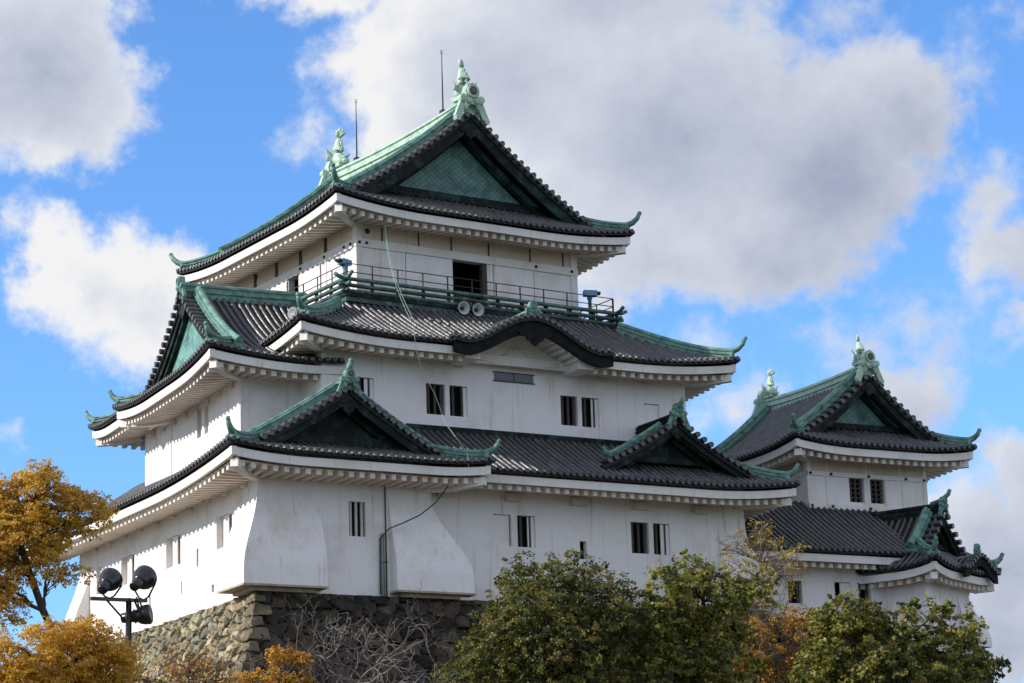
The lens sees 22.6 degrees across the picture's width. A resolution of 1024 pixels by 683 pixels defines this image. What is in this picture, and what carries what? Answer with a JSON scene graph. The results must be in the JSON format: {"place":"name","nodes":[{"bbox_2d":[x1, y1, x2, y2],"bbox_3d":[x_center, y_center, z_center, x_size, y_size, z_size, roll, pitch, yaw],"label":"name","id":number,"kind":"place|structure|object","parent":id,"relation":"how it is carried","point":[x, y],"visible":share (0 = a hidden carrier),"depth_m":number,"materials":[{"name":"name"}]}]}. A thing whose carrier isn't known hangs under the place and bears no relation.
{"place":"outdoors","nodes":[
{"label":"outdoors","id":0,"kind":"place"},
{"bbox_2d":[0,0,1023,682],"label":"sky","id":1,"kind":"structure","parent":0,"point":[805,178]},
{"bbox_3d":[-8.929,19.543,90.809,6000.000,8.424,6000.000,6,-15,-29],"label":"ground","id":2,"kind":"structure","parent":0,"visible":0},
{"bbox_2d":[0,457,119,637],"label":"autumn tree","id":3,"kind":"object","parent":2,"relation":"on","point":[22,523],"visible":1,"depth_m":45.20,"materials":[{"name":"orange plant"}]},
{"bbox_2d":[0,613,151,682],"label":"autumn tree","id":4,"kind":"object","parent":2,"relation":"on","point":[72,639],"visible":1,"depth_m":42.92,"materials":[{"name":"orange plant"}]},
{"bbox_2d":[89,565,156,681],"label":"floodlight mast","id":5,"kind":"object","parent":2,"relation":"on","point":[144,577],"visible":1,"depth_m":48.11,"materials":[{"name":"black metal"}]},
{"bbox_2d":[97,645,246,682],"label":"autumn shrub","id":6,"kind":"object","parent":2,"relation":"on","point":[187,670],"visible":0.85,"depth_m":83.76,"materials":[{"name":"orange plant"}]},
{"bbox_2d":[183,590,334,682],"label":"bare tree","id":7,"kind":"object","parent":2,"relation":"on","point":[302,666],"visible":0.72,"depth_m":87.83,"materials":[{"name":"grey plant"}]},
{"bbox_2d":[225,644,314,682],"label":"autumn shrub","id":8,"kind":"object","parent":2,"relation":"on","point":[278,656],"visible":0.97,"depth_m":86.33,"materials":[{"name":"orange plant"}]},
{"bbox_2d":[298,606,405,682],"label":"bare tree","id":9,"kind":"object","parent":2,"relation":"on","point":[333,678],"visible":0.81,"depth_m":89.30,"materials":[{"name":"pale bark"}]},
{"bbox_2d":[286,612,455,682],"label":"bare tree","id":10,"kind":"object","parent":2,"relation":"on","point":[374,667],"visible":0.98,"depth_m":87.68,"materials":[{"name":"grey plant"}]},
{"bbox_2d":[337,580,486,682],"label":"bare tree","id":11,"kind":"object","parent":2,"relation":"on","point":[428,651],"visible":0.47,"depth_m":90.74,"materials":[{"name":"grey plant"}]},
{"bbox_2d":[71,591,792,682],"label":"stone base","id":12,"kind":"object","parent":2,"relation":"on","point":[256,623],"visible":0.53,"depth_m":94.81,"materials":[{"name":"grey stone"}]},
{"bbox_2d":[26,50,800,641],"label":"castle keep","id":13,"kind":"structure","parent":12,"relation":"on","point":[278,420],"depth_m":102.87,"materials":[{"name":"paint"}]},
{"bbox_2d":[127,555,133,583],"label":"window","id":14,"kind":"structure","parent":13,"relation":"in","point":[130,560],"depth_m":105.13,"materials":[{"name":"paint"}]},
{"bbox_2d":[172,535,179,566],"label":"window","id":15,"kind":"structure","parent":13,"relation":"in","point":[176,540],"depth_m":101.01,"materials":[{"name":"paint"}]},
{"bbox_2d":[223,514,231,546],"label":"window","id":16,"kind":"structure","parent":13,"relation":"in","point":[227,519],"depth_m":96.72,"materials":[{"name":"paint"}]},
{"bbox_2d":[295,276,298,291],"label":"doorway","id":17,"kind":"structure","parent":13,"relation":"in","point":[296,281],"depth_m":110.23,"materials":[{"name":"black"}]},
{"bbox_2d":[334,257,351,281],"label":"coin viewer","id":18,"kind":"object","parent":13,"relation":"on","point":[340,261],"visible":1,"depth_m":103.42,"materials":[{"name":"blue paint"}]},
{"bbox_2d":[349,502,363,536],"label":"window","id":19,"kind":"structure","parent":13,"relation":"in","point":[356,522],"depth_m":96.08,"materials":[{"name":"black"}]},
{"bbox_2d":[358,377,372,399],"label":"window","id":20,"kind":"structure","parent":13,"relation":"in","point":[366,385],"depth_m":100.39,"materials":[{"name":"white"}]},
{"bbox_2d":[380,533,382,595],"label":"wall pipe","id":21,"kind":"object","parent":13,"relation":"attached to","point":[381,569],"depth_m":95.87,"materials":[{"name":"teal"}]},
{"bbox_2d":[383,533,384,595],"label":"wall pipe","id":22,"kind":"object","parent":13,"relation":"attached to","point":[383,565],"depth_m":95.99,"materials":[{"name":"teal"}]},
{"bbox_2d":[384,487,387,595],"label":"wall pipe","id":23,"kind":"object","parent":13,"relation":"attached to","point":[386,561],"depth_m":96.24,"materials":[{"name":"metal"}]},
{"bbox_2d":[384,223,412,324],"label":"cable","id":24,"kind":"object","parent":13,"relation":"hanging from","point":[392,273],"visible":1,"depth_m":102.04,"materials":[{"name":"green plastic"}]},
{"bbox_2d":[385,229,416,325],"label":"cable","id":25,"kind":"object","parent":13,"relation":"hanging from","point":[395,277],"visible":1,"depth_m":101.95,"materials":[{"name":"green plastic"}]},
{"bbox_2d":[379,476,454,593],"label":"cable","id":26,"kind":"object","parent":13,"relation":"hanging from","point":[398,525],"visible":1,"depth_m":96.07,"materials":[{"name":"black plastic"}]},
{"bbox_2d":[426,384,442,414],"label":"window","id":27,"kind":"structure","parent":13,"relation":"in","point":[431,402],"depth_m":101.80,"materials":[{"name":"black"}]},
{"bbox_2d":[413,326,468,466],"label":"cable","id":28,"kind":"object","parent":13,"relation":"attached to","point":[436,398],"visible":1,"depth_m":98.89,"materials":[{"name":"grey plastic"}]},
{"bbox_2d":[449,386,466,416],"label":"window","id":29,"kind":"structure","parent":13,"relation":"in","point":[458,406],"depth_m":102.32,"materials":[{"name":"black wood"}]},
{"bbox_2d":[456,298,469,314],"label":"loudspeaker","id":30,"kind":"object","parent":13,"relation":"attached to","point":[463,307],"visible":1,"depth_m":105.29,"materials":[{"name":"grey paint"}]},
{"bbox_2d":[452,262,487,305],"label":"doorway","id":31,"kind":"structure","parent":13,"relation":"in","point":[460,270],"depth_m":109.35,"materials":[{"name":"black"}]},
{"bbox_2d":[470,300,483,315],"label":"loudspeaker","id":32,"kind":"object","parent":13,"relation":"attached to","point":[477,309],"visible":1,"depth_m":105.66,"materials":[{"name":"grey paint"}]},
{"bbox_2d":[493,515,508,545],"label":"window","id":33,"kind":"structure","parent":13,"relation":"in","point":[500,522],"depth_m":99.95,"materials":[{"name":"white"}]},
{"bbox_2d":[494,372,532,382],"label":"transom window","id":34,"kind":"structure","parent":13,"relation":"in","point":[497,376],"depth_m":103.60,"materials":[{"name":"grey glass"}]},
{"bbox_2d":[517,516,534,547],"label":"window","id":35,"kind":"structure","parent":13,"relation":"in","point":[525,525],"depth_m":100.54,"materials":[{"name":"black"}]},
{"bbox_2d":[560,396,574,425],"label":"window","id":36,"kind":"structure","parent":13,"relation":"in","point":[567,403],"depth_m":104.77,"materials":[{"name":"black wood"}]},
{"bbox_2d":[580,542,583,558],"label":"window","id":37,"kind":"structure","parent":13,"relation":"in","point":[581,543],"depth_m":101.73,"materials":[{"name":"black"}]},
{"bbox_2d":[581,398,598,427],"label":"window","id":38,"kind":"structure","parent":13,"relation":"in","point":[589,407],"depth_m":105.26,"materials":[{"name":"black"}]},
{"bbox_2d":[583,290,600,319],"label":"coin viewer","id":39,"kind":"object","parent":13,"relation":"on","point":[592,292],"visible":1,"depth_m":109.57,"materials":[{"name":"blue paint"}]},
{"bbox_2d":[630,522,645,553],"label":"window","id":40,"kind":"structure","parent":13,"relation":"in","point":[637,530],"depth_m":103.08,"materials":[{"name":"black"}]},
{"bbox_2d":[644,404,657,420],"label":"window","id":41,"kind":"structure","parent":13,"relation":"in","point":[650,411],"depth_m":106.69,"materials":[{"name":"white paint"}]},
{"bbox_2d":[653,524,669,554],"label":"window","id":42,"kind":"structure","parent":13,"relation":"in","point":[660,532],"depth_m":103.55,"materials":[{"name":"black"}]},
{"bbox_2d":[429,548,653,682],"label":"evergreen tree","id":43,"kind":"object","parent":2,"relation":"on","point":[569,616],"visible":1,"depth_m":83.39,"materials":[{"name":"green plant"}]},
{"bbox_2d":[624,547,782,682],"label":"evergreen tree","id":44,"kind":"object","parent":2,"relation":"on","point":[699,662],"visible":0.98,"depth_m":86.08,"materials":[{"name":"green plant"}]},
{"bbox_2d":[707,606,814,682],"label":"autumn shrub","id":45,"kind":"object","parent":2,"relation":"on","point":[790,658],"visible":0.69,"depth_m":97.91,"materials":[{"name":"brown plant"}]},
{"bbox_2d":[716,518,810,682],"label":"autumn tree","id":46,"kind":"object","parent":2,"relation":"on","point":[784,558],"visible":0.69,"depth_m":100.88,"materials":[{"name":"brown plant"}]},
{"bbox_2d":[773,617,993,682],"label":"stone base","id":47,"kind":"object","parent":2,"relation":"on","point":[847,642],"visible":0.06,"depth_m":106.68,"materials":[{"name":"grey stone"}]},
{"bbox_2d":[745,501,911,618],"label":"gallery wing","id":48,"kind":"structure","parent":47,"relation":"on","point":[845,544],"depth_m":108.26,"materials":[{"name":"grey tile"}]},
{"bbox_2d":[788,581,798,602],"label":"window","id":49,"kind":"structure","parent":48,"relation":"in","point":[796,590],"depth_m":107.39,"materials":[{"name":"black"}]},
{"bbox_2d":[834,583,850,603],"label":"window","id":50,"kind":"structure","parent":48,"relation":"in","point":[841,588],"depth_m":108.55,"materials":[{"name":"white"}]},
{"bbox_2d":[716,335,981,511],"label":"corner turret","id":51,"kind":"object","parent":48,"relation":"on","point":[858,436],"visible":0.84,"depth_m":113.58,"materials":[{"name":"paint"}]},
{"bbox_2d":[849,478,862,502],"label":"window","id":52,"kind":"structure","parent":51,"relation":"in","point":[855,488],"depth_m":112.90,"materials":[{"name":"black wood"}]},
{"bbox_2d":[870,480,883,503],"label":"window","id":53,"kind":"structure","parent":51,"relation":"in","point":[876,490],"depth_m":113.41,"materials":[{"name":"black wood"}]},
{"bbox_2d":[857,583,867,603],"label":"window","id":54,"kind":"structure","parent":48,"relation":"in","point":[863,593],"depth_m":109.03,"materials":[{"name":"black glass"}]},
{"bbox_2d":[855,489,1003,657],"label":"gate turret","id":55,"kind":"object","parent":47,"relation":"on","point":[939,563],"visible":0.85,"depth_m":109.36,"materials":[{"name":"paint"}]},
{"bbox_2d":[781,587,1011,682],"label":"evergreen tree","id":56,"kind":"object","parent":2,"relation":"on","point":[861,623],"visible":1,"depth_m":96.41,"materials":[{"name":"green plant"}]}
]}

